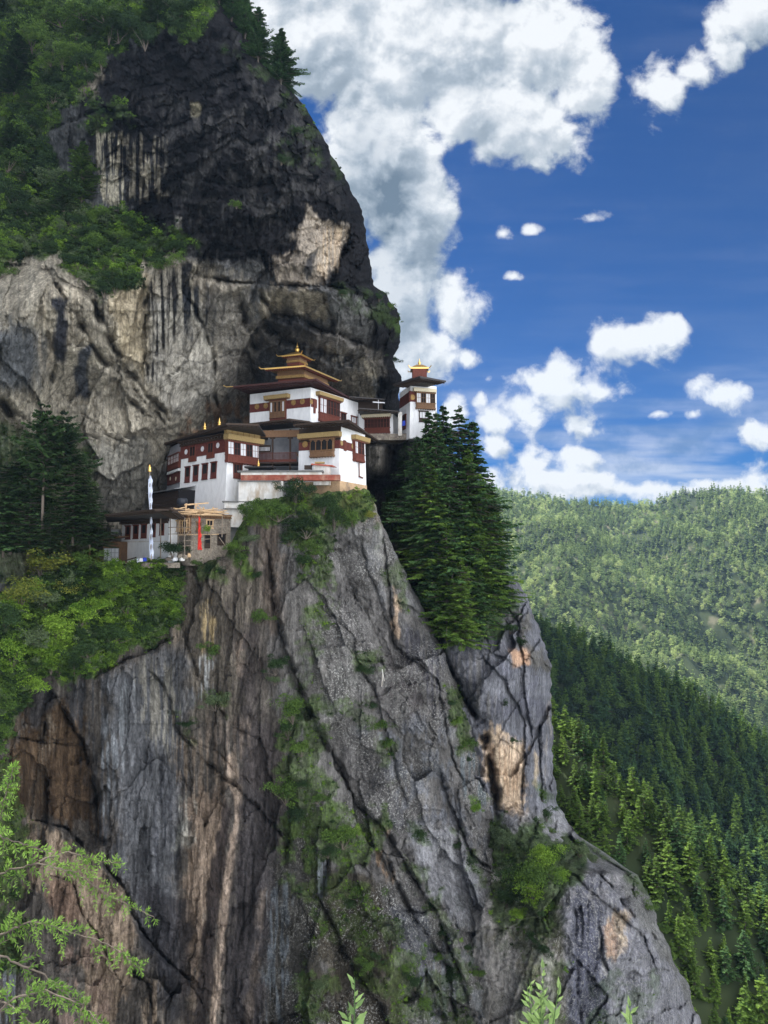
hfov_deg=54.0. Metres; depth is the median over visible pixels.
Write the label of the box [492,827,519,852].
shrub
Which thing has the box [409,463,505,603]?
conifer tree
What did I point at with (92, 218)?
shrub
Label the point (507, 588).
conifer tree
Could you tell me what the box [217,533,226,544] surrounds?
window
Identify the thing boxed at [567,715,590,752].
conifer tree
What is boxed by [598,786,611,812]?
conifer tree
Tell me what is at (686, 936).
conifer tree
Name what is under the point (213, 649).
shrub
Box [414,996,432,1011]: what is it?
shrub
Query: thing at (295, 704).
shrub
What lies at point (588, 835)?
conifer tree
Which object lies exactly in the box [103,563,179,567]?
retaining wall
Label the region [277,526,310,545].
shrub
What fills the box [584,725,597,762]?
conifer tree
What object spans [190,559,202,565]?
shrub
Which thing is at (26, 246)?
shrub
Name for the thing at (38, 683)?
shrub
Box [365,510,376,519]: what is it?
shrub
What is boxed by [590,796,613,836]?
conifer tree
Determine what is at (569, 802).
conifer tree
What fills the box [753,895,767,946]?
conifer tree
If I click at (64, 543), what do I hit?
shrub
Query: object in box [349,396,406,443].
lodge
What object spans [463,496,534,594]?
conifer tree
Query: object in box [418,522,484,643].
conifer tree
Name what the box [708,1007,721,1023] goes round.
conifer tree
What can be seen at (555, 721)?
conifer tree
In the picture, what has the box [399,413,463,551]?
conifer tree
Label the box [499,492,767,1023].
ground
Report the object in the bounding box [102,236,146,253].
shrub
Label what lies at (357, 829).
shrub
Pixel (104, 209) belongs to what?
shrub
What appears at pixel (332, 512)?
shrub
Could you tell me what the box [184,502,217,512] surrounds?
roof frame
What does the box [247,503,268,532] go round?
shrub
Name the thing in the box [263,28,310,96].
conifer tree
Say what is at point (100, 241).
shrub
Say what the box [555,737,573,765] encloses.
conifer tree
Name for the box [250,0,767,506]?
sky
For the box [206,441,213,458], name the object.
window
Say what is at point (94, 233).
shrub
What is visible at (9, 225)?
shrub
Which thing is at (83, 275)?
shrub
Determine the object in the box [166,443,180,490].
wing
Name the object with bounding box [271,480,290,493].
shrub
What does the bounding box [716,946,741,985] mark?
conifer tree
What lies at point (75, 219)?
shrub
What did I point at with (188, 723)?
shrub
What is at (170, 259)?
shrub
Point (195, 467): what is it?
window
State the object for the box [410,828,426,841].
shrub
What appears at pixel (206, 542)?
window
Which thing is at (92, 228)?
shrub
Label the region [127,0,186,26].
conifer tree
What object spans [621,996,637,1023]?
wild plant
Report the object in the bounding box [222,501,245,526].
tin shed
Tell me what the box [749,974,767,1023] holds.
conifer tree
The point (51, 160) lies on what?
shrub
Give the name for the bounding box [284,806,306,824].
shrub
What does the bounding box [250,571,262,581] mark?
shrub
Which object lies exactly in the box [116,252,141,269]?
shrub
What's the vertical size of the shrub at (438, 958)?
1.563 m
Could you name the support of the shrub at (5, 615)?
on the cliff at (190, 824)
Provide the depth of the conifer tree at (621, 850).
195.88 m
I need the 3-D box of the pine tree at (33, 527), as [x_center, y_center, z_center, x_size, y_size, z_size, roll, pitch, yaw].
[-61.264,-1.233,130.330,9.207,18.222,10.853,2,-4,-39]
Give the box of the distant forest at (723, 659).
[487,481,767,732]
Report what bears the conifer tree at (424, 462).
on the cliff at (190, 824)
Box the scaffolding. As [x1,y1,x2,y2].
[160,516,227,557]
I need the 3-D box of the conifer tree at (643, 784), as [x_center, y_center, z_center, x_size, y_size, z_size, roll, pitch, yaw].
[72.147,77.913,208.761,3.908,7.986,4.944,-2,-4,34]
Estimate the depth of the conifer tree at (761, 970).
177.81 m
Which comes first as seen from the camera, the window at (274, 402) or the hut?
the hut
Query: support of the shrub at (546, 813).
on the cliff at (132, 380)
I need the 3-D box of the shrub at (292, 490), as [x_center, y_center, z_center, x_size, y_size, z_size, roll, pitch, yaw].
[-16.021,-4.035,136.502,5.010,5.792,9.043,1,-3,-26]
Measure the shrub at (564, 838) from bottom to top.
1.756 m
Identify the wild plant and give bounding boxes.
[339,974,366,1023]
[519,959,562,1023]
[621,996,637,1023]
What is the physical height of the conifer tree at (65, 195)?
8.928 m
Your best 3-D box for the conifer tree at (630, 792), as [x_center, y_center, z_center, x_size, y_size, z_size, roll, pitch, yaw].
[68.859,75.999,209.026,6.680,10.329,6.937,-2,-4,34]
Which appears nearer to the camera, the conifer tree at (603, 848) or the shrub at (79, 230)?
the shrub at (79, 230)
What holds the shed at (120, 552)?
on the cliff at (190, 824)
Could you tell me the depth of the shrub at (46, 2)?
179.78 m
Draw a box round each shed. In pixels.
[87,536,128,562]
[147,485,195,508]
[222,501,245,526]
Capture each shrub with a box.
[0,9,34,36]
[0,115,34,138]
[0,142,33,172]
[0,175,22,189]
[0,182,25,215]
[0,237,25,250]
[0,259,19,278]
[0,575,51,605]
[0,603,22,626]
[0,629,40,668]
[0,657,28,673]
[0,680,19,708]
[0,720,9,736]
[0,741,8,754]
[1,181,32,204]
[1,219,33,234]
[3,248,17,263]
[6,132,49,152]
[8,230,24,243]
[10,162,27,178]
[10,237,31,254]
[12,671,50,693]
[13,152,42,179]
[14,12,49,54]
[14,112,43,128]
[15,188,38,200]
[15,625,49,645]
[23,546,74,575]
[25,147,59,172]
[26,2,78,27]
[27,590,61,608]
[29,81,54,94]
[30,0,62,21]
[32,23,65,53]
[32,166,67,183]
[34,84,69,108]
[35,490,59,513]
[37,50,58,66]
[38,37,62,54]
[39,78,76,103]
[39,163,63,187]
[40,239,58,251]
[40,643,62,674]
[41,44,58,56]
[41,607,99,641]
[43,0,71,15]
[44,177,84,197]
[47,232,73,244]
[49,30,99,60]
[49,211,88,225]
[50,216,66,229]
[52,41,70,70]
[52,538,75,549]
[53,577,88,593]
[55,0,93,24]
[56,248,96,269]
[58,14,86,40]
[58,639,116,658]
[59,226,109,240]
[63,0,99,16]
[63,198,88,211]
[65,34,102,47]
[66,652,87,675]
[67,214,87,227]
[68,50,84,71]
[68,597,113,626]
[71,547,111,567]
[73,0,126,25]
[74,45,95,71]
[75,271,98,294]
[78,66,95,84]
[78,595,116,610]
[79,230,103,244]
[80,220,98,240]
[80,234,107,251]
[82,208,96,222]
[83,41,101,53]
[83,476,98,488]
[86,208,100,217]
[89,576,126,592]
[90,49,107,70]
[91,251,108,269]
[92,624,147,643]
[93,203,110,220]
[95,278,123,297]
[97,269,123,293]
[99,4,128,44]
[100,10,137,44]
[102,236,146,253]
[109,230,139,239]
[111,638,141,658]
[113,589,137,614]
[114,214,133,227]
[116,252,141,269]
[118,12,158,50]
[122,269,141,278]
[130,617,153,638]
[132,576,150,586]
[139,226,158,239]
[140,593,162,612]
[146,628,168,638]
[147,257,167,272]
[156,575,177,587]
[160,234,190,256]
[160,599,175,611]
[164,0,192,16]
[165,250,186,267]
[175,720,195,728]
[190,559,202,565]
[193,0,203,9]
[195,0,213,8]
[196,641,219,660]
[197,689,231,710]
[199,563,214,573]
[222,540,247,551]
[228,199,241,208]
[234,550,249,564]
[237,501,251,520]
[238,534,260,545]
[242,497,266,508]
[247,499,310,521]
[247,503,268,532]
[249,608,276,625]
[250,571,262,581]
[260,653,289,675]
[260,776,298,808]
[265,676,285,685]
[266,693,304,724]
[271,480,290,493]
[273,714,302,739]
[277,153,289,165]
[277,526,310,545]
[278,509,327,538]
[281,475,311,505]
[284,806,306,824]
[288,124,302,135]
[289,740,313,756]
[291,780,311,788]
[293,551,312,568]
[294,536,324,557]
[299,483,317,493]
[304,793,330,803]
[307,493,342,514]
[310,844,342,858]
[312,976,328,992]
[319,822,365,850]
[319,923,328,937]
[325,500,352,530]
[335,884,389,899]
[342,895,358,909]
[343,509,360,527]
[348,823,362,835]
[354,956,373,976]
[356,663,377,674]
[363,701,378,710]
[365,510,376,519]
[365,719,395,731]
[370,952,381,961]
[375,291,388,301]
[380,738,394,749]
[393,356,402,362]
[401,962,416,975]
[402,972,421,990]
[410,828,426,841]
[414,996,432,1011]
[432,952,443,961]
[437,927,448,938]
[446,965,462,984]
[448,700,458,705]
[449,716,463,727]
[452,842,467,850]
[456,737,478,749]
[464,943,476,952]
[466,856,477,864]
[470,803,484,814]
[472,966,485,979]
[486,826,501,836]
[491,854,527,905]
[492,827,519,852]
[497,886,520,906]
[499,623,525,633]
[502,855,548,890]
[508,907,528,920]
[511,737,521,743]
[512,872,548,912]
[515,635,527,648]
[515,861,566,891]
[524,930,540,940]
[526,842,568,870]
[531,938,540,945]
[532,943,553,959]
[538,789,546,802]
[542,805,559,821]
[545,842,569,861]
[546,900,561,911]
[549,865,570,882]
[560,836,573,845]
[570,843,599,856]
[587,853,608,862]
[632,890,642,896]
[643,899,660,911]
[657,922,671,932]
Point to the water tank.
(181, 501)
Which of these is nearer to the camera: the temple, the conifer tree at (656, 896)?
the temple
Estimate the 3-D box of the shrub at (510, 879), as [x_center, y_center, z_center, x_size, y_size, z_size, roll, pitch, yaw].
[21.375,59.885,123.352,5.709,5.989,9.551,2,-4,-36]
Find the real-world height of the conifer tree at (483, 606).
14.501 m
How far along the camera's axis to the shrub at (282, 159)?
148.78 m
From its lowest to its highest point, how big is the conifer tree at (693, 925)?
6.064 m
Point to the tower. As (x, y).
(418, 398)
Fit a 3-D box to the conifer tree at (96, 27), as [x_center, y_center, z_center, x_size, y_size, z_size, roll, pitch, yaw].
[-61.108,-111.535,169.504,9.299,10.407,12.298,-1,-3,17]
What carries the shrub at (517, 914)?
on the cliff at (132, 380)
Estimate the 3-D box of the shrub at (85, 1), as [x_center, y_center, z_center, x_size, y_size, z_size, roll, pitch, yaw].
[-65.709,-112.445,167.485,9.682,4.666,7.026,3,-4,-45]
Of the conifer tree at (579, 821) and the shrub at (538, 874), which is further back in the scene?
the conifer tree at (579, 821)
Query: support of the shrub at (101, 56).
on the cliff at (132, 380)
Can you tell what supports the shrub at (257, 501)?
on the cliff at (190, 824)
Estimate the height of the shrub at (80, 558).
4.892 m
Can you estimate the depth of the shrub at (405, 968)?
115.25 m
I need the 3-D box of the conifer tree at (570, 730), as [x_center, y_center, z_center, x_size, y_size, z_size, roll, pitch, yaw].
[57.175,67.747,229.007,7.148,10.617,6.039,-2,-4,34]
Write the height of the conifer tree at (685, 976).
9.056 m
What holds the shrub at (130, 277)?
on the cliff at (132, 380)
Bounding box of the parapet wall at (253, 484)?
[237,470,340,501]
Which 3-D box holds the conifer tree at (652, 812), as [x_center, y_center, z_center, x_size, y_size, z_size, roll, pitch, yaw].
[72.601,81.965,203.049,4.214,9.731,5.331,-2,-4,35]
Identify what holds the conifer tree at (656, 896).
on the ground
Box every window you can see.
[124,525,130,539]
[132,524,138,538]
[140,524,146,538]
[152,523,155,536]
[159,523,164,535]
[167,452,180,471]
[175,520,179,531]
[180,520,187,531]
[184,466,190,482]
[188,445,195,461]
[192,464,199,481]
[195,521,202,531]
[201,463,207,479]
[204,535,211,547]
[205,519,214,528]
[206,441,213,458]
[210,461,217,478]
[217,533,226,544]
[224,440,258,465]
[233,463,242,478]
[268,401,272,418]
[272,401,276,417]
[277,400,280,417]
[281,400,284,417]
[309,438,334,458]
[318,396,340,421]
[340,411,347,419]
[350,415,357,424]
[352,440,364,462]
[364,417,390,433]
[402,414,406,430]
[415,392,435,410]
[418,410,428,421]
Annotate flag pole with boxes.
[148,465,153,559]
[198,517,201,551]
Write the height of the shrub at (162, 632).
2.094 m
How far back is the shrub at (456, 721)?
139.28 m
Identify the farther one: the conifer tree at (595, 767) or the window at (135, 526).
the conifer tree at (595, 767)
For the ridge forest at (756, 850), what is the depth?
441.44 m
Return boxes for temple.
[223,343,357,429]
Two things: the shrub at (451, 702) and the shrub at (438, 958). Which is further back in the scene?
the shrub at (451, 702)
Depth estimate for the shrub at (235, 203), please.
145.11 m
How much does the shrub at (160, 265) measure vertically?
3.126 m
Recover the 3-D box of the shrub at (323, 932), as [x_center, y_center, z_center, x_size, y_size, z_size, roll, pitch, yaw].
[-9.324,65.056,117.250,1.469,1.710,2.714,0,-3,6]
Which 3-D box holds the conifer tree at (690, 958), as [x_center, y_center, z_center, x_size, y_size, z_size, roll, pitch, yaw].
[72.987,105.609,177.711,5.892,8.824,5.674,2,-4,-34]
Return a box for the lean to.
[244,459,275,469]
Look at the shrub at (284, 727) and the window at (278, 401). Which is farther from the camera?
the window at (278, 401)
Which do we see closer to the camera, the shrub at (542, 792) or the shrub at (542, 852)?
the shrub at (542, 852)
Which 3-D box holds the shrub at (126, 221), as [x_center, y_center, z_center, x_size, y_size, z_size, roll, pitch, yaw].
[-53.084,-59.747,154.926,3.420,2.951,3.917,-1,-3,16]
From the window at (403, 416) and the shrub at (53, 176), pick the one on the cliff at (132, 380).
the shrub at (53, 176)
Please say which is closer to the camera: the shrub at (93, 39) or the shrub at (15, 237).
the shrub at (15, 237)
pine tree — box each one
[0,454,61,557]
[0,457,49,538]
[0,469,54,554]
[0,495,41,557]
[7,401,87,560]
[16,410,102,543]
[24,443,118,545]
[28,504,75,558]
[50,473,121,534]
[67,491,118,547]
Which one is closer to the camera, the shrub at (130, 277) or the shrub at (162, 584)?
the shrub at (162, 584)
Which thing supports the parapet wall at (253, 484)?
on the cliff at (190, 824)
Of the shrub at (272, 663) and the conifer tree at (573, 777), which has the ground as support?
the conifer tree at (573, 777)
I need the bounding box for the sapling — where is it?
[201,524,210,533]
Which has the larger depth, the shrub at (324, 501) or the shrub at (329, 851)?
the shrub at (324, 501)
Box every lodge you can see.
[105,507,184,562]
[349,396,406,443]
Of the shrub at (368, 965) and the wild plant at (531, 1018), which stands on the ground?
the wild plant at (531, 1018)
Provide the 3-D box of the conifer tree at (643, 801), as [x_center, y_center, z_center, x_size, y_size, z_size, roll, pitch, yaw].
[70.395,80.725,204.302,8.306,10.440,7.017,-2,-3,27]
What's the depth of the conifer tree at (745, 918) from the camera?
186.21 m
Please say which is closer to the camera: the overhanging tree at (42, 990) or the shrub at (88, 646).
the overhanging tree at (42, 990)
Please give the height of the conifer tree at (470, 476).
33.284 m
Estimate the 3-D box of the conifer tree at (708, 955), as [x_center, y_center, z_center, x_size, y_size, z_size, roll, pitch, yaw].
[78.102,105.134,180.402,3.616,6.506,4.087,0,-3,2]
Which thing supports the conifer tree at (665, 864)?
on the ground
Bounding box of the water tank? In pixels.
[177,498,187,504]
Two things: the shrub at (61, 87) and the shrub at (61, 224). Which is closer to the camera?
the shrub at (61, 224)
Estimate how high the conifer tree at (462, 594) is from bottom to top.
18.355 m
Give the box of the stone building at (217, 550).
[175,514,232,565]
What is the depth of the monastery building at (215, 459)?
145.58 m
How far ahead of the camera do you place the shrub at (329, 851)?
123.34 m
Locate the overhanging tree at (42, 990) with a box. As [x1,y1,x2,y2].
[0,760,158,1023]
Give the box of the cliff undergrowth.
[0,0,654,1023]
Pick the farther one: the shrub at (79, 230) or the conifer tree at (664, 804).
the conifer tree at (664, 804)
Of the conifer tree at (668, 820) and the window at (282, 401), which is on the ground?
the conifer tree at (668, 820)
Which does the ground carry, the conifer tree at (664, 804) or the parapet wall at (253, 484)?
the conifer tree at (664, 804)
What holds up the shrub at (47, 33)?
on the cliff at (132, 380)
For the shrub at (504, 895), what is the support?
on the cliff at (132, 380)
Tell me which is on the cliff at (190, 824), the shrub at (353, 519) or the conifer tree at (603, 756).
the shrub at (353, 519)
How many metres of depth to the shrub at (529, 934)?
117.56 m
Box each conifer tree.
[0,32,36,97]
[0,115,33,166]
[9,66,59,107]
[14,149,49,195]
[31,174,84,215]
[39,141,103,202]
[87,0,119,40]
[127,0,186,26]
[216,0,231,4]
[220,0,249,21]
[223,6,280,66]
[232,0,255,40]
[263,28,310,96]
[380,437,448,523]
[389,443,409,481]
[390,412,460,539]
[390,441,458,542]
[395,405,528,576]
[395,464,467,580]
[396,526,433,570]
[397,471,470,519]
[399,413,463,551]
[400,404,481,562]
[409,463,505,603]
[409,512,466,610]
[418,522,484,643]
[423,450,533,606]
[431,558,497,651]
[436,422,518,591]
[444,509,496,624]
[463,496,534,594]
[467,524,507,630]
[470,568,498,640]
[477,539,522,617]
[488,482,518,556]
[494,560,520,610]
[551,698,560,729]
[551,722,559,756]
[552,751,560,780]
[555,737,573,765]
[556,732,567,751]
[556,786,565,806]
[557,707,573,737]
[564,797,575,826]
[565,719,574,740]
[565,785,586,821]
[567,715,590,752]
[567,759,582,789]
[569,720,577,745]
[571,800,586,839]
[572,723,595,761]
[575,776,588,799]
[576,761,591,790]
[581,817,599,846]
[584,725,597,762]
[584,795,597,824]
[585,769,606,809]
[586,729,601,761]
[587,749,603,790]
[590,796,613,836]
[596,802,613,834]
[596,824,614,857]
[597,737,615,772]
[598,733,615,766]
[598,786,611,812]
[599,767,614,796]
[607,765,617,787]
[610,833,627,868]
[611,761,619,780]
[611,795,628,827]
[613,772,625,800]
[616,816,637,853]
[621,810,639,845]
[622,767,641,809]
[624,765,640,793]
[632,790,659,828]
[632,797,644,835]
[635,779,641,803]
[637,840,652,863]
[639,779,647,806]
[641,857,657,890]
[642,869,650,892]
[643,782,662,825]
[647,798,661,834]
[648,853,669,902]
[650,818,673,858]
[653,841,683,882]
[657,797,676,827]
[658,808,673,843]
[662,900,675,933]
[666,856,684,901]
[667,818,690,860]
[668,939,683,973]
[671,805,695,845]
[671,914,688,961]
[675,896,697,931]
[678,841,711,888]
[678,842,710,889]
[679,912,696,945]
[680,942,705,981]
[683,971,696,1010]
[688,873,706,912]
[688,875,706,918]
[688,959,713,1001]
[689,820,714,860]
[689,911,700,936]
[698,895,712,930]
[700,833,719,870]
[701,938,718,966]
[704,963,721,1008]
[707,860,721,897]
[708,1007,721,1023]
[709,954,723,982]
[710,880,734,915]
[712,885,736,932]
[715,844,739,882]
[716,850,737,888]
[716,933,730,962]
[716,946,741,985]
[722,1013,730,1023]
[725,879,736,908]
[726,1009,734,1023]
[729,930,765,981]
[732,985,757,1023]
[732,1006,743,1023]
[734,872,745,897]
[735,901,758,938]
[738,875,759,922]
[738,974,752,1004]
[739,937,761,977]
[748,1000,763,1023]
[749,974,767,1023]
[750,882,764,916]
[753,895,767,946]
[754,961,767,994]
[755,882,767,919]
[755,920,767,953]
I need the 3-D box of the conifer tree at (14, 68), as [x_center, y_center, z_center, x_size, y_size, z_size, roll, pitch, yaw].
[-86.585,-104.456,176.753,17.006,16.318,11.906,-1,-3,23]
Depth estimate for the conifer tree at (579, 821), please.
202.03 m
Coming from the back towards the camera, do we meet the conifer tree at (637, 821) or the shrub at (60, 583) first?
the conifer tree at (637, 821)
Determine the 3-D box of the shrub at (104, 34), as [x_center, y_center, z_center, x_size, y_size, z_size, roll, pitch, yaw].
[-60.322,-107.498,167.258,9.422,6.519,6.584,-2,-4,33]
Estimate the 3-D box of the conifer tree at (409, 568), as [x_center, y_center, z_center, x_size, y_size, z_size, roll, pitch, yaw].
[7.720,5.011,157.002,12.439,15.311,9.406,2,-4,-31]
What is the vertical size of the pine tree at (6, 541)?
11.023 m
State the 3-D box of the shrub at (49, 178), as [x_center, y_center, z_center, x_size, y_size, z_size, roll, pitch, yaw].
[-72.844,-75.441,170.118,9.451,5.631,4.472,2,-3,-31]
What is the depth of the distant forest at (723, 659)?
1407.75 m
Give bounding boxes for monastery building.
[164,417,267,541]
[293,419,377,493]
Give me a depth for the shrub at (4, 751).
107.72 m
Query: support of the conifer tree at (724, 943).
on the ground
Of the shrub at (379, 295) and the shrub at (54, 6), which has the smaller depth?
the shrub at (379, 295)
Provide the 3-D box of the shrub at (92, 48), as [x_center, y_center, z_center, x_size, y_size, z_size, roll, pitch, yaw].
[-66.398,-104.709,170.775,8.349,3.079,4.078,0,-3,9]
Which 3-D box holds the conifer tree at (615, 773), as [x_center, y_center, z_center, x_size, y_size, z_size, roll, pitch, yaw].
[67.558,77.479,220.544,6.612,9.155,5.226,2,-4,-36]
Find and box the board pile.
[173,507,228,514]
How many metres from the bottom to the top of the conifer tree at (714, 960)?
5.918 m
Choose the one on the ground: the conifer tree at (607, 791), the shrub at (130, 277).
the conifer tree at (607, 791)
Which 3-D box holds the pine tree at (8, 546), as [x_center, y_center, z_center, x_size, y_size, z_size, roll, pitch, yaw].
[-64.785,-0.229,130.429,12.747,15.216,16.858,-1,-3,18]
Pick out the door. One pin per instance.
(114, 551)
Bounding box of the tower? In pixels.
[393,359,445,442]
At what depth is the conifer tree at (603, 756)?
217.49 m
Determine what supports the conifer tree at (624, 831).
on the ground
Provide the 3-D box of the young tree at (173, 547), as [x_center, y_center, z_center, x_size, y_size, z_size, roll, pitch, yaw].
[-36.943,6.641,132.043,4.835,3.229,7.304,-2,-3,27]
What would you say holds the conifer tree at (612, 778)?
on the ground
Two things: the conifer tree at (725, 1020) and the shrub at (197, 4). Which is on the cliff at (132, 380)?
the shrub at (197, 4)
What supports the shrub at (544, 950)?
on the cliff at (132, 380)
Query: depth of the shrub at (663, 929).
144.35 m
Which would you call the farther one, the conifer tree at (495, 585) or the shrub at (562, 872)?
the conifer tree at (495, 585)
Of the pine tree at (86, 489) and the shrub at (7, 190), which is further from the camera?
the shrub at (7, 190)
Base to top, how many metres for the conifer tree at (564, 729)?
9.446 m
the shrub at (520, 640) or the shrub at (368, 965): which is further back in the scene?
the shrub at (520, 640)
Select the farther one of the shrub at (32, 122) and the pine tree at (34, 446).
the shrub at (32, 122)
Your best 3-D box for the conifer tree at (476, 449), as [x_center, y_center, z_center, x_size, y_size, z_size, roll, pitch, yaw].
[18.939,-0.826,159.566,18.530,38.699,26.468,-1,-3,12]
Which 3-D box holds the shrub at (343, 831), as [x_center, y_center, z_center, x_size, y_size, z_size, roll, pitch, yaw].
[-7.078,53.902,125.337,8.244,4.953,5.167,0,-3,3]
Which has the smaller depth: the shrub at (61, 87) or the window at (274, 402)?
the window at (274, 402)
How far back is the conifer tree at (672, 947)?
176.73 m
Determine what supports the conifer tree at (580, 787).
on the ground
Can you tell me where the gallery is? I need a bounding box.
[247,418,311,494]
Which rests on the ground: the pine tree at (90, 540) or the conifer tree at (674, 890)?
the conifer tree at (674, 890)
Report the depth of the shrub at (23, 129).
169.96 m
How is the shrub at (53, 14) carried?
on the cliff at (132, 380)
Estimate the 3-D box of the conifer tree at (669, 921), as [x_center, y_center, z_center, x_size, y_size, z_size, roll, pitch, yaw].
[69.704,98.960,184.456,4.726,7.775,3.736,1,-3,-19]
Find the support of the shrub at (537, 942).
on the cliff at (132, 380)
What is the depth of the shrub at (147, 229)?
156.93 m
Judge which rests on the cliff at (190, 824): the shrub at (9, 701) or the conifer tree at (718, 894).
the shrub at (9, 701)
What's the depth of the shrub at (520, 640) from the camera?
149.08 m
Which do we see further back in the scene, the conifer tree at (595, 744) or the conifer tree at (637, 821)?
the conifer tree at (595, 744)
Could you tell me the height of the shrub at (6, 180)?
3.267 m
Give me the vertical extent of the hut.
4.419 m
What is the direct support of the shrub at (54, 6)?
on the cliff at (132, 380)
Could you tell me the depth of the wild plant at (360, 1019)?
4.87 m
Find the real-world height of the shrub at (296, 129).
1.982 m
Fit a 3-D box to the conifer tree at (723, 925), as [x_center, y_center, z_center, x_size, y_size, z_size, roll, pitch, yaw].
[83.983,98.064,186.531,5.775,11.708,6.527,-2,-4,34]
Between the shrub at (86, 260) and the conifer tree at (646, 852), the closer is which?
the shrub at (86, 260)
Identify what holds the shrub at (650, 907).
on the cliff at (132, 380)
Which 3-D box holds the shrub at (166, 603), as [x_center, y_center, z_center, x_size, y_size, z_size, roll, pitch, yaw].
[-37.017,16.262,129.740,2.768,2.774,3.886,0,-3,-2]
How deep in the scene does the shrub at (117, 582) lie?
124.56 m
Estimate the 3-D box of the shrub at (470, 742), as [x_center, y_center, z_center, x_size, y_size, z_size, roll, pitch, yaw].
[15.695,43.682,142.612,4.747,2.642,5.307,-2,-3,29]
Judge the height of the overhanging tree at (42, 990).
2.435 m
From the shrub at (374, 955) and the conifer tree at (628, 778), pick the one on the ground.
the conifer tree at (628, 778)
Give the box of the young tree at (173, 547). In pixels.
[158,541,191,558]
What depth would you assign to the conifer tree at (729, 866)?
195.57 m
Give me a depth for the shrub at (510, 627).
151.88 m
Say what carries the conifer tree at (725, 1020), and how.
on the ground
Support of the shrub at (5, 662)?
on the cliff at (190, 824)
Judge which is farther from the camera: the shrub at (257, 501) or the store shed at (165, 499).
the store shed at (165, 499)
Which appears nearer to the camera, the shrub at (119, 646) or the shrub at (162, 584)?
the shrub at (119, 646)
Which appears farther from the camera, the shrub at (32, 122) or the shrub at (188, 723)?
the shrub at (32, 122)
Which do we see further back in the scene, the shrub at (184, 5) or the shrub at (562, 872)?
the shrub at (184, 5)
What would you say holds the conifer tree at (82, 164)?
on the cliff at (132, 380)
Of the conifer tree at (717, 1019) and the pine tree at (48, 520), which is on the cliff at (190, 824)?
the pine tree at (48, 520)
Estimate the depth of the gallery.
151.90 m
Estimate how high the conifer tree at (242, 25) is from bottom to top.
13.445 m
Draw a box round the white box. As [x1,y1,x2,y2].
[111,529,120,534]
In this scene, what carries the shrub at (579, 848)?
on the cliff at (132, 380)
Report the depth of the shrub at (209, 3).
165.87 m
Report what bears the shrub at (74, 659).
on the cliff at (190, 824)
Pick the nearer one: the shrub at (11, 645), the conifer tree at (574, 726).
the shrub at (11, 645)
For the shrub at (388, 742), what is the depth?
132.75 m
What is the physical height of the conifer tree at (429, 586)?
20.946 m
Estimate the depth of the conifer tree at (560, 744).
221.48 m
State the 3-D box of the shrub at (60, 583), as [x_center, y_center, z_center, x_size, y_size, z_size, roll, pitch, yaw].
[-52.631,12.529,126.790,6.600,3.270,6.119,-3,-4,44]
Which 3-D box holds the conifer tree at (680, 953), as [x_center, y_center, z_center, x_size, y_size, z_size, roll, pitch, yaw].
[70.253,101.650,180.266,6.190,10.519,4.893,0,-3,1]
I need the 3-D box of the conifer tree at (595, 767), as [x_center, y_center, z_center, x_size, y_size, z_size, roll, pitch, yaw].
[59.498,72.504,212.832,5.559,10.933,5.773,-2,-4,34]
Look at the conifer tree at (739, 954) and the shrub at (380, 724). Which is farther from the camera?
the conifer tree at (739, 954)
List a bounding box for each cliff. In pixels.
[0,0,700,1023]
[0,488,495,1023]
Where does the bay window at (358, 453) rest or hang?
in the monastery building at (339, 445)
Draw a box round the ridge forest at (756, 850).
[532,612,767,901]
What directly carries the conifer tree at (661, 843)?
on the ground
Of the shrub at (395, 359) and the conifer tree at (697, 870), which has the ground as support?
the conifer tree at (697, 870)
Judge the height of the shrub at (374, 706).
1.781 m
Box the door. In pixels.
[104,548,118,560]
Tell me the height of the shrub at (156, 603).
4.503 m
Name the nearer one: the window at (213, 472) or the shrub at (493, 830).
the shrub at (493, 830)
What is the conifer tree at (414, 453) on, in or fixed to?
on the cliff at (190, 824)
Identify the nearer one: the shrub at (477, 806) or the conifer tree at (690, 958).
the shrub at (477, 806)
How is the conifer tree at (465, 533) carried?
on the ground
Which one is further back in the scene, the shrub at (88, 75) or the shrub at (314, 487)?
the shrub at (88, 75)
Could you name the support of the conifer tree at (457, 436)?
on the ground

